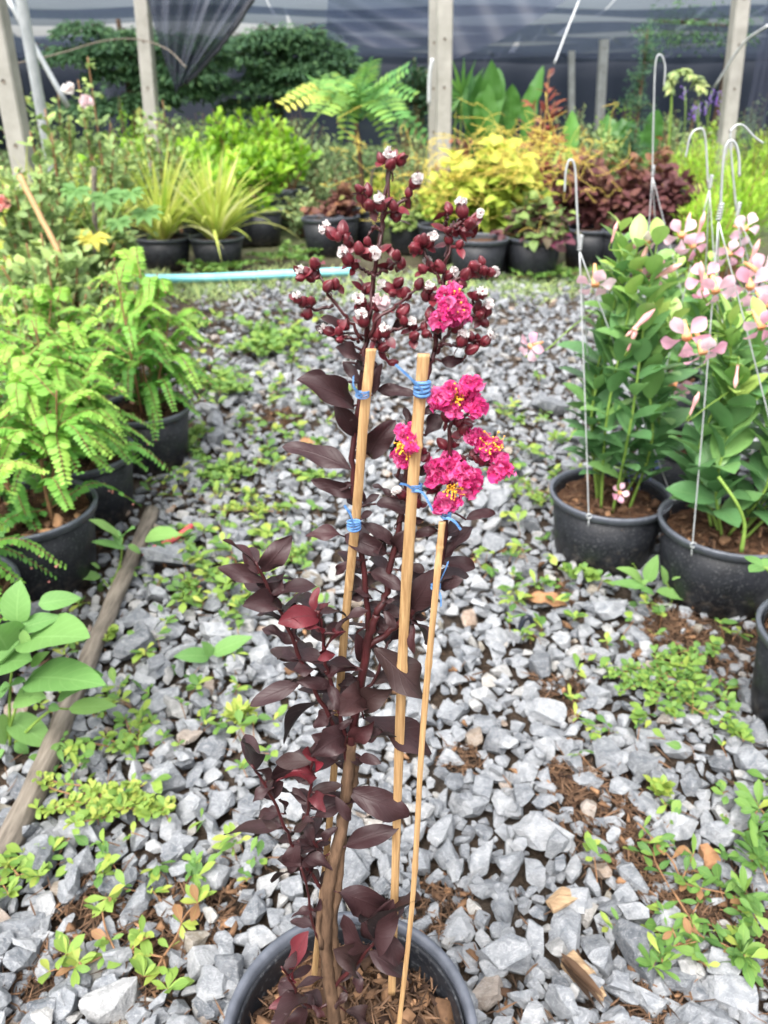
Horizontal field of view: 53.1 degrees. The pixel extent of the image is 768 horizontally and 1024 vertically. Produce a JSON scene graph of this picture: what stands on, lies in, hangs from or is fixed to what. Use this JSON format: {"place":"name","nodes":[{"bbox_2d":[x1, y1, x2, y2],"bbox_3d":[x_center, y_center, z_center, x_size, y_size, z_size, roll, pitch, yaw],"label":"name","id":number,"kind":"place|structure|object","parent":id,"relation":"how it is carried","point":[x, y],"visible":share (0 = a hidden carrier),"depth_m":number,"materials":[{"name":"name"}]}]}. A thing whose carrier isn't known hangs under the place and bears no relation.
{"place":"outdoors","nodes":[
{"label":"outdoors","id":0,"kind":"place"},
{"bbox_2d":[7,0,287,25],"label":"shade net","id":1,"kind":"object","parent":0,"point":[100,13],"visible":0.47,"depth_m":8.94,"materials":[{"name":"grey fabric"}]},
{"bbox_2d":[0,145,767,1023],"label":"ground","id":2,"kind":"structure","parent":0,"point":[438,697],"depth_m":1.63,"materials":[{"name":"grey gravel"}]},
{"bbox_2d":[0,0,35,188],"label":"concrete post","id":3,"kind":"object","parent":2,"relation":"on","point":[13,111],"visible":0.56,"depth_m":4.03,"materials":[{"name":"grey concrete"}]},
{"bbox_2d":[0,911,45,943],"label":"stone","id":4,"kind":"object","parent":2,"relation":"on","point":[25,924],"visible":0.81,"depth_m":1.04,"materials":[{"name":"grey stone"}]},
{"bbox_2d":[0,458,66,685],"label":"potted feathery shrub","id":5,"kind":"object","parent":2,"relation":"on","point":[9,574],"visible":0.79,"depth_m":1.40,"materials":[{"name":"green plant"}]},
{"bbox_2d":[0,835,67,897],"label":"creeping weed","id":6,"kind":"object","parent":2,"relation":"on","point":[24,867],"visible":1,"depth_m":1.10,"materials":[{"name":"green plant"}]},
{"bbox_2d":[15,0,60,189],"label":"galvanised pipe","id":7,"kind":"object","parent":2,"relation":"on","point":[24,19],"visible":0.41,"depth_m":4.22,"materials":[{"name":"silver metal"}]},
{"bbox_2d":[0,167,85,283],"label":"rose bush","id":8,"kind":"object","parent":2,"relation":"on","point":[25,226],"visible":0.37,"depth_m":3.06,"materials":[{"name":"green plant"}]},
{"bbox_2d":[16,108,78,242],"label":"rose bush","id":9,"kind":"object","parent":2,"relation":"on","point":[51,149],"visible":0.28,"depth_m":3.34,"materials":[{"name":"green plant"}]},
{"bbox_2d":[0,283,111,417],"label":"potted feathery shrub","id":10,"kind":"object","parent":2,"relation":"on","point":[43,297],"visible":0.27,"depth_m":2.35,"materials":[{"name":"green plant"}]},
{"bbox_2d":[0,233,114,369],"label":"feathery shrub","id":11,"kind":"object","parent":2,"relation":"on","point":[71,262],"visible":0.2,"depth_m":2.58,"materials":[{"name":"green plant"}]},
{"bbox_2d":[25,92,90,205],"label":"rose bush","id":12,"kind":"object","parent":2,"relation":"on","point":[67,139],"visible":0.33,"depth_m":4.68,"materials":[{"name":"green plant"}]},
{"bbox_2d":[0,580,116,757],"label":"broad leaf weed","id":13,"kind":"object","parent":2,"relation":"on","point":[66,677],"visible":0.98,"depth_m":1.20,"materials":[{"name":"green plant"}]},
{"bbox_2d":[10,197,120,325],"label":"rose bush","id":14,"kind":"object","parent":2,"relation":"on","point":[106,252],"visible":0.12,"depth_m":3.44,"materials":[{"name":"green plant"}]},
{"bbox_2d":[0,355,141,601],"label":"potted feathery shrub","id":15,"kind":"object","parent":2,"relation":"on","point":[52,512],"visible":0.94,"depth_m":1.68,"materials":[{"name":"green plant"}]},
{"bbox_2d":[0,505,159,887],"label":"wooden pole","id":16,"kind":"object","parent":2,"relation":"on","point":[20,814],"visible":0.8,"depth_m":1.37,"materials":[{"name":"brown wood"}]},
{"bbox_2d":[0,312,175,531],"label":"potted feathery shrub","id":17,"kind":"object","parent":2,"relation":"on","point":[114,508],"visible":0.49,"depth_m":1.95,"materials":[{"name":"green plant"}]},
{"bbox_2d":[45,57,140,304],"bbox_3d":[-1.496,-1.710,4.065,0.387,1.206,0.435,23,36,36],"label":"rose bush","id":18,"kind":"object","parent":2,"relation":"on","point":[109,164],"visible":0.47,"depth_m":3.99,"materials":[{"name":"green plant"}]},
{"bbox_2d":[28,770,175,829],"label":"creeping weed","id":19,"kind":"object","parent":2,"relation":"on","point":[146,805],"visible":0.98,"depth_m":1.20,"materials":[{"name":"green plant"}]},
{"bbox_2d":[50,183,163,332],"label":"papaya seedling","id":20,"kind":"object","parent":2,"relation":"on","point":[71,191],"visible":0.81,"depth_m":3.51,"materials":[{"name":"green plant"}]},
{"bbox_2d":[78,976,139,1023],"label":"stone","id":21,"kind":"object","parent":2,"relation":"on","point":[114,1002],"visible":0.99,"depth_m":0.94,"materials":[{"name":"grey stone"}]},
{"bbox_2d":[58,699,159,754],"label":"creeping weed","id":22,"kind":"object","parent":2,"relation":"on","point":[144,726],"visible":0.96,"depth_m":1.33,"materials":[{"name":"green plant"}]},
{"bbox_2d":[38,883,216,992],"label":"creeping weed","id":23,"kind":"object","parent":2,"relation":"on","point":[140,961],"visible":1,"depth_m":0.99,"materials":[{"name":"green plant"}]},
{"bbox_2d":[25,19,235,141],"bbox_3d":[-3.420,-5.629,10.599,2.846,1.997,1.201,0,28,0],"label":"shade tree","id":24,"kind":"object","parent":2,"relation":"on","point":[126,71],"visible":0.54,"depth_m":10.21,"materials":[{"name":"green plant"}]},
{"bbox_2d":[82,519,179,591],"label":"broad leaf weed","id":25,"kind":"object","parent":2,"relation":"on","point":[155,535],"visible":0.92,"depth_m":1.72,"materials":[{"name":"green plant"}]},
{"bbox_2d":[78,246,218,475],"bbox_3d":[-0.718,-0.426,2.266,0.435,0.625,0.489,0,28,0],"label":"potted feathery shrub","id":26,"kind":"object","parent":2,"relation":"on","point":[164,413],"visible":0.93,"depth_m":2.25,"materials":[{"name":"green plant"}]},
{"bbox_2d":[134,0,163,181],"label":"concrete post","id":27,"kind":"object","parent":2,"relation":"on","point":[146,56],"visible":0.51,"depth_m":5.67,"materials":[{"name":"grey concrete"}]},
{"bbox_2d":[148,0,247,95],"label":"shade net","id":28,"kind":"object","parent":27,"relation":"attached to","point":[191,35],"visible":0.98,"depth_m":5.51,"materials":[{"name":"grey fabric"}]},
{"bbox_2d":[117,107,184,239],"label":"rose bush","id":29,"kind":"object","parent":2,"relation":"on","point":[140,121],"visible":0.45,"depth_m":5.10,"materials":[{"name":"green plant"}]},
{"bbox_2d":[84,132,251,270],"bbox_3d":[-1.472,-2.053,5.090,1.204,0.846,1.156,0,28,0],"label":"strap leaved plant","id":30,"kind":"object","parent":2,"relation":"on","point":[168,248],"visible":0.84,"depth_m":5.11,"materials":[{"name":"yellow plant"}]},
{"bbox_2d":[95,53,316,153],"bbox_3d":[-3.050,-6.957,13.403,3.705,1.800,0.240,-1,28,-3],"label":"shade net","id":31,"kind":"object","parent":2,"relation":"on","point":[190,110],"visible":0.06,"depth_m":13.44,"materials":[{"name":"black fabric"}]},
{"bbox_2d":[171,635,252,677],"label":"broad leaf weed","id":32,"kind":"object","parent":2,"relation":"on","point":[224,646],"visible":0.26,"depth_m":1.52,"materials":[{"name":"green plant"}]},
{"bbox_2d":[139,141,300,270],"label":"strap leaved plant","id":33,"kind":"object","parent":2,"relation":"on","point":[219,222],"visible":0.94,"depth_m":5.12,"materials":[{"name":"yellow plant"}]},
{"bbox_2d":[186,365,253,395],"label":"creeping weed","id":34,"kind":"object","parent":2,"relation":"on","point":[229,385],"visible":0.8,"depth_m":2.95,"materials":[{"name":"green plant"}]},
{"bbox_2d":[185,145,263,245],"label":"potted lime bush","id":35,"kind":"object","parent":2,"relation":"on","point":[241,172],"visible":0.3,"depth_m":5.83,"materials":[{"name":"green plant"}]},
{"bbox_2d":[200,106,258,192],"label":"potted lime bush","id":36,"kind":"object","parent":2,"relation":"on","point":[221,138],"visible":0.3,"depth_m":7.04,"materials":[{"name":"green plant"}]},
{"bbox_2d":[211,135,298,206],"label":"potted lime bush","id":37,"kind":"object","parent":2,"relation":"on","point":[270,162],"visible":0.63,"depth_m":6.31,"materials":[{"name":"green plant"}]},
{"bbox_2d":[246,190,282,245],"bbox_3d":[-0.976,-2.343,6.116,0.349,0.395,0.340,0,28,0],"label":"plant pot","id":38,"kind":"object","parent":2,"relation":"on","point":[264,234],"visible":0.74,"depth_m":6.05,"materials":[{"name":"black plastic"}]},
{"bbox_2d":[226,313,327,352],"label":"creeping weed","id":39,"kind":"object","parent":2,"relation":"on","point":[262,332],"visible":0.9,"depth_m":3.52,"materials":[{"name":"green plant"}]},
{"bbox_2d":[265,115,323,222],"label":"potted lime bush","id":40,"kind":"object","parent":2,"relation":"on","point":[284,137],"visible":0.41,"depth_m":7.14,"materials":[{"name":"green plant"}]},
{"bbox_2d":[204,21,384,138],"bbox_3d":[-1.338,-5.910,11.113,2.763,2.011,1.313,0,28,0],"label":"shade tree","id":41,"kind":"object","parent":2,"relation":"on","point":[275,68],"visible":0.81,"depth_m":10.63,"materials":[{"name":"green plant"}]},
{"bbox_2d":[290,127,351,201],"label":"shrub","id":42,"kind":"object","parent":2,"relation":"on","point":[312,166],"visible":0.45,"depth_m":8.59,"materials":[{"name":"green plant"}]},
{"bbox_2d":[301,215,343,256],"bbox_3d":[-0.452,-2.049,5.706,0.320,0.262,0.320,0,28,0],"label":"plant pot","id":43,"kind":"object","parent":2,"relation":"on","point":[314,238],"visible":0.72,"depth_m":5.62,"materials":[{"name":"black plastic"}]},
{"bbox_2d":[300,174,365,245],"bbox_3d":[-0.405,-2.321,5.925,0.548,0.536,0.487,14,31,25],"label":"potted coleus","id":44,"kind":"object","parent":2,"relation":"on","point":[342,202],"visible":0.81,"depth_m":5.80,"materials":[{"name":"brown plant"}]},
{"bbox_2d":[276,56,427,199],"bbox_3d":[-0.226,-2.880,6.154,1.216,1.308,1.481,0,28,0],"label":"tree fern","id":45,"kind":"object","parent":2,"relation":"on","point":[340,99],"visible":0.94,"depth_m":5.83,"materials":[{"name":"green plant"}]},
{"bbox_2d":[128,257,603,316],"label":"grass","id":46,"kind":"structure","parent":2,"relation":"on","point":[198,288],"depth_m":4.70,"materials":[{"name":"green plant"}]},
{"bbox_2d":[136,267,350,282],"bbox_3d":[-0.852,-1.476,4.800,1.341,0.051,0.095,-5,28,-9],"label":"pipe","id":47,"kind":"object","parent":46,"relation":"on","point":[231,276],"visible":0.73,"depth_m":4.76,"materials":[{"name":"teal plastic"}]},
{"bbox_2d":[217,146,516,1023],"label":"potted crape myrtle","id":48,"kind":"object","parent":2,"relation":"on","point":[361,952],"visible":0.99,"depth_m":0.55,"materials":[{"name":"purple plant"}]},
{"bbox_2d":[311,348,375,984],"bbox_3d":[-0.039,0.193,0.620,0.076,0.669,0.014,13,31,24],"label":"bamboo stake","id":49,"kind":"object","parent":48,"relation":"in","point":[364,409],"visible":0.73,"depth_m":0.50,"materials":[{"name":"beige wood"}]},
{"bbox_2d":[388,353,429,995],"bbox_3d":[0.013,0.195,0.605,0.026,0.654,0.015,17,32,28],"label":"bamboo stake","id":50,"kind":"object","parent":48,"relation":"in","point":[419,404],"visible":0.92,"depth_m":0.53,"materials":[{"name":"beige wood"}]},
{"bbox_2d":[397,521,445,1023],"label":"bamboo stake","id":51,"kind":"object","parent":48,"relation":"in","point":[434,606],"visible":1,"depth_m":0.57,"materials":[{"name":"beige wood"}]},
{"bbox_2d":[0,387,767,1023],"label":"plant debris","id":52,"kind":"object","parent":2,"relation":"on","point":[634,830],"visible":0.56,"depth_m":1.13,"materials":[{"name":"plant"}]},
{"bbox_2d":[1,296,767,981],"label":"weeds","id":53,"kind":"object","parent":2,"relation":"on","point":[729,934],"visible":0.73,"depth_m":1.44,"materials":[{"name":"green plant"}]},
{"bbox_2d":[17,53,767,145],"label":"shade net","id":54,"kind":"object","parent":2,"relation":"on","point":[520,77],"visible":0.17,"depth_m":20.34,"materials":[{"name":"black fabric"}]},
{"bbox_2d":[379,188,427,254],"bbox_3d":[0.168,-2.184,5.747,0.411,0.461,0.559,0,28,0],"label":"potted coleus","id":55,"kind":"object","parent":2,"relation":"on","point":[403,235],"visible":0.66,"depth_m":5.66,"materials":[{"name":"green plant"}]},
{"bbox_2d":[392,57,427,169],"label":"creeper column","id":56,"kind":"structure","parent":2,"relation":"on","point":[419,99],"depth_m":11.34,"materials":[{"name":"green plant"}]},
{"bbox_2d":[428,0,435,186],"bbox_3d":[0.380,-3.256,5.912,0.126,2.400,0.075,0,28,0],"label":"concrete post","id":57,"kind":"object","parent":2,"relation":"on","point":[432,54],"visible":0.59,"depth_m":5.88,"materials":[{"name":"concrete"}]},
{"bbox_2d":[416,171,463,263],"bbox_3d":[0.397,-2.115,5.486,0.502,0.583,0.559,17,32,29],"label":"potted coleus","id":58,"kind":"object","parent":2,"relation":"on","point":[426,227],"visible":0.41,"depth_m":5.39,"materials":[{"name":"yellow plant"}]},
{"bbox_2d":[435,0,452,175],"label":"concrete post","id":59,"kind":"object","parent":2,"relation":"on","point":[444,27],"visible":0.62,"depth_m":5.52,"materials":[{"name":"grey concrete"}]},
{"bbox_2d":[268,0,612,63],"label":"shade net","id":60,"kind":"object","parent":59,"relation":"attached to","point":[315,9],"visible":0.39,"depth_m":10.57,"materials":[{"name":"grey fabric"}]},
{"bbox_2d":[327,0,428,48],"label":"shade net","id":61,"kind":"object","parent":60,"relation":"attached to","point":[418,30],"visible":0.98,"depth_m":7.44,"materials":[{"name":"grey fabric"}]},
{"bbox_2d":[452,0,565,59],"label":"shade net","id":62,"kind":"object","parent":60,"relation":"attached to","point":[488,8],"visible":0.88,"depth_m":6.70,"materials":[{"name":"grey fabric"}]},
{"bbox_2d":[484,0,767,63],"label":"shade net","id":63,"kind":"object","parent":60,"relation":"attached to","point":[583,29],"visible":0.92,"depth_m":10.84,"materials":[{"name":"grey fabric"}]},
{"bbox_2d":[462,73,483,160],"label":"broad leaved plant","id":64,"kind":"object","parent":2,"relation":"on","point":[472,90],"visible":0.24,"depth_m":7.68,"materials":[{"name":"green plant"}]},
{"bbox_2d":[451,233,508,283],"bbox_3d":[0.593,-1.603,4.867,0.380,0.262,0.380,0,28,0],"label":"plant pot","id":65,"kind":"object","parent":2,"relation":"on","point":[490,249],"visible":0.65,"depth_m":4.74,"materials":[{"name":"black plastic"}]},
{"bbox_2d":[433,133,567,272],"bbox_3d":[0.747,-2.114,5.228,0.816,0.825,0.762,18,33,30],"label":"potted coleus","id":66,"kind":"object","parent":2,"relation":"on","point":[488,224],"visible":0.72,"depth_m":5.07,"materials":[{"name":"yellow plant"}]},
{"bbox_2d":[320,92,631,232],"bbox_3d":[0.574,-2.195,4.838,1.965,0.790,0.835,0,28,0],"label":"shrub","id":67,"kind":"object","parent":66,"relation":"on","point":[509,150],"visible":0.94,"depth_m":4.80,"materials":[{"name":"yellow plant"}]},
{"bbox_2d":[475,933,531,975],"bbox_3d":[0.153,0.579,1.001,0.065,0.059,0.045,-8,29,-14],"label":"stone","id":68,"kind":"object","parent":2,"relation":"on","point":[514,951],"visible":0.96,"depth_m":0.99,"materials":[{"name":"grey stone"}]},
{"bbox_2d":[473,60,543,162],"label":"broad leaved plant","id":69,"kind":"object","parent":2,"relation":"on","point":[493,97],"visible":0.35,"depth_m":7.35,"materials":[{"name":"green plant"}]},
{"bbox_2d":[489,188,581,280],"bbox_3d":[0.951,-1.763,4.865,0.575,0.545,0.520,0,28,0],"label":"potted coleus","id":70,"kind":"object","parent":2,"relation":"on","point":[534,252],"visible":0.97,"depth_m":4.80,"materials":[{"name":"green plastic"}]},
{"bbox_2d":[512,812,574,852],"bbox_3d":[0.237,0.492,1.165,0.095,0.056,0.046,14,31,25],"label":"stone","id":71,"kind":"object","parent":2,"relation":"on","point":[536,829],"visible":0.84,"depth_m":1.15,"materials":[{"name":"grey stone"}]},
{"bbox_2d":[517,68,569,208],"bbox_3d":[1.401,-3.054,6.542,0.564,1.260,0.531,-9,29,-16],"label":"croton","id":72,"kind":"object","parent":2,"relation":"on","point":[545,167],"visible":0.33,"depth_m":6.47,"materials":[{"name":"orange plant"}]},
{"bbox_2d":[548,906,580,950],"bbox_3d":[0.245,0.565,1.043,0.041,0.031,0.074,7,29,14],"label":"stone","id":73,"kind":"object","parent":2,"relation":"on","point":[565,925],"visible":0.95,"depth_m":1.03,"materials":[{"name":"grey stone"}]},
{"bbox_2d":[560,950,606,1008],"bbox_3d":[0.254,0.589,0.969,0.033,0.038,0.074,-20,34,-33],"label":"bark piece","id":74,"kind":"object","parent":2,"relation":"on","point":[576,968],"visible":0.98,"depth_m":0.96,"materials":[{"name":"brown wood"}]},
{"bbox_2d":[548,146,619,268],"bbox_3d":[1.405,-2.137,5.355,0.573,0.745,0.743,0,28,0],"label":"potted coleus","id":75,"kind":"object","parent":2,"relation":"on","point":[590,228],"visible":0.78,"depth_m":5.25,"materials":[{"name":"plant"}]},
{"bbox_2d":[580,934,614,977],"bbox_3d":[0.279,0.579,1.005,0.038,0.052,0.061,0,28,0],"label":"stone","id":76,"kind":"object","parent":2,"relation":"on","point":[596,949],"visible":0.98,"depth_m":0.99,"materials":[{"name":"grey stone"}]},
{"bbox_2d":[593,39,608,153],"bbox_3d":[3.244,-5.977,11.544,0.249,1.916,0.125,0,28,0],"label":"concrete post","id":77,"kind":"object","parent":2,"relation":"on","point":[602,67],"visible":0.73,"depth_m":11.30,"materials":[{"name":"grey concrete"}]},
{"bbox_2d":[519,159,698,577],"bbox_3d":[0.502,-0.277,1.685,0.412,0.907,0.291,-21,35,-34],"label":"potted trumpet vine","id":78,"kind":"object","parent":2,"relation":"on","point":[597,526],"visible":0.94,"depth_m":1.72,"materials":[{"name":"green plant"}]},
{"bbox_2d":[585,152,651,268],"bbox_3d":[1.631,-2.017,5.156,0.489,0.721,0.481,-23,36,-37],"label":"potted coleus","id":79,"kind":"object","parent":2,"relation":"on","point":[626,199],"visible":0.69,"depth_m":5.06,"materials":[{"name":"red plant"}]},
{"bbox_2d":[600,109,663,177],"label":"broad leaved plant","id":80,"kind":"object","parent":2,"relation":"on","point":[619,129],"visible":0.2,"depth_m":7.89,"materials":[{"name":"green plant"}]},
{"bbox_2d":[612,918,657,989],"bbox_3d":[0.332,0.577,1.003,0.056,0.063,0.077,0,28,0],"label":"stone","id":81,"kind":"object","parent":2,"relation":"on","point":[629,936],"visible":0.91,"depth_m":0.99,"materials":[{"name":"grey stone"}]},
{"bbox_2d":[614,18,662,170],"bbox_3d":[2.406,-3.727,7.344,0.507,1.687,0.492,-15,32,-26],"label":"feathery tree","id":82,"kind":"object","parent":2,"relation":"on","point":[637,109],"visible":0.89,"depth_m":7.20,"materials":[{"name":"green plant"}]},
{"bbox_2d":[609,555,681,610],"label":"broad leaf weed","id":83,"kind":"object","parent":2,"relation":"on","point":[650,570],"visible":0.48,"depth_m":1.70,"materials":[{"name":"green plant"}]},
{"bbox_2d":[603,641,735,714],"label":"creeping weed","id":84,"kind":"object","parent":2,"relation":"on","point":[646,673],"visible":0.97,"depth_m":1.47,"materials":[{"name":"green plant"}]},
{"bbox_2d":[628,162,710,276],"bbox_3d":[1.845,-1.921,5.026,0.480,0.674,0.585,8,29,15],"label":"potted coleus","id":85,"kind":"object","parent":2,"relation":"on","point":[670,184],"visible":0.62,"depth_m":4.86,"materials":[{"name":"red plant"}]},
{"bbox_2d":[630,54,721,423],"bbox_3d":[0.986,-0.827,2.484,0.270,1.129,0.277,-18,33,-30],"label":"potted trumpet vine","id":86,"kind":"object","parent":2,"relation":"on","point":[672,291],"visible":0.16,"depth_m":2.53,"materials":[{"name":"green plant"}]},
{"bbox_2d":[639,2,760,153],"bbox_3d":[5.426,-7.595,13.536,2.092,2.710,1.515,0,28,0],"label":"shade tree","id":87,"kind":"object","parent":2,"relation":"on","point":[716,112],"visible":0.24,"depth_m":13.19,"materials":[{"name":"plant"}]},
{"bbox_2d":[635,815,765,978],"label":"creeping weed","id":88,"kind":"object","parent":2,"relation":"on","point":[667,938],"visible":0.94,"depth_m":1.04,"materials":[{"name":"green plant"}]},
{"bbox_2d":[644,127,759,495],"bbox_3d":[0.802,-0.422,1.911,0.280,0.951,0.452,10,29,17],"label":"potted trumpet vine","id":89,"kind":"object","parent":2,"relation":"on","point":[696,306],"visible":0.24,"depth_m":1.94,"materials":[{"name":"green plant"}]},
{"bbox_2d":[664,690,754,742],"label":"creeping weed","id":90,"kind":"object","parent":2,"relation":"on","point":[741,729],"visible":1,"depth_m":1.37,"materials":[{"name":"green plant"}]},
{"bbox_2d":[668,132,750,232],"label":"fine leaved plant","id":91,"kind":"object","parent":2,"relation":"on","point":[691,159],"visible":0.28,"depth_m":5.95,"materials":[{"name":"green plant"}]},
{"bbox_2d":[656,139,767,619],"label":"potted trumpet vine","id":92,"kind":"object","parent":2,"relation":"on","point":[714,529],"visible":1,"depth_m":1.59,"materials":[{"name":"green plant"}]},
{"bbox_2d":[673,185,750,275],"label":"fine leaved plant","id":93,"kind":"object","parent":2,"relation":"on","point":[696,214],"visible":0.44,"depth_m":4.22,"materials":[{"name":"green plant"}]},
{"bbox_2d":[683,154,767,279],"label":"fine leaved plant","id":94,"kind":"object","parent":2,"relation":"on","point":[754,204],"visible":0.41,"depth_m":4.49,"materials":[{"name":"green plant"}]},
{"bbox_2d":[702,974,758,1014],"bbox_3d":[0.436,0.603,0.969,0.064,0.033,0.051,12,30,21],"label":"stone","id":95,"kind":"object","parent":2,"relation":"on","point":[730,990],"visible":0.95,"depth_m":0.96,"materials":[{"name":"grey stone"}]},
{"bbox_2d":[712,0,750,208],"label":"concrete post","id":96,"kind":"object","parent":2,"relation":"on","point":[736,39],"visible":0.58,"depth_m":6.05,"materials":[{"name":"grey concrete"}]},
{"bbox_2d":[551,4,767,63],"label":"shade net","id":97,"kind":"object","parent":96,"relation":"attached to","point":[615,55],"visible":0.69,"depth_m":12.92,"materials":[{"name":"grey fabric"}]},
{"bbox_2d":[631,36,767,63],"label":"shade net","id":98,"kind":"object","parent":96,"relation":"attached to","point":[751,52],"visible":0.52,"depth_m":17.44,"materials":[{"name":"grey fabric"}]},
{"bbox_2d":[729,3,767,208],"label":"shade net","id":99,"kind":"object","parent":96,"relation":"hanging from","point":[759,99],"visible":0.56,"depth_m":6.09,"materials":[{"name":"grey fabric"}]},
{"bbox_2d":[716,123,767,502],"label":"potted trumpet vine","id":100,"kind":"object","parent":2,"relation":"on","point":[744,274],"visible":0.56,"depth_m":1.67,"materials":[{"name":"pink plant"}]},
{"bbox_2d":[725,779,767,988],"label":"creeping weed","id":101,"kind":"object","parent":2,"relation":"on","point":[753,838],"visible":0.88,"depth_m":1.11,"materials":[{"name":"green plant"}]},
{"bbox_2d":[744,556,767,729],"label":"potted plant","id":102,"kind":"object","parent":2,"relation":"on","point":[759,696],"visible":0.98,"depth_m":1.38,"materials":[{"name":"green plant"}]},
{"bbox_2d":[10,0,767,52],"label":"sky","id":103,"kind":"structure","parent":0,"point":[38,30],"materials":[{"name":"white"}]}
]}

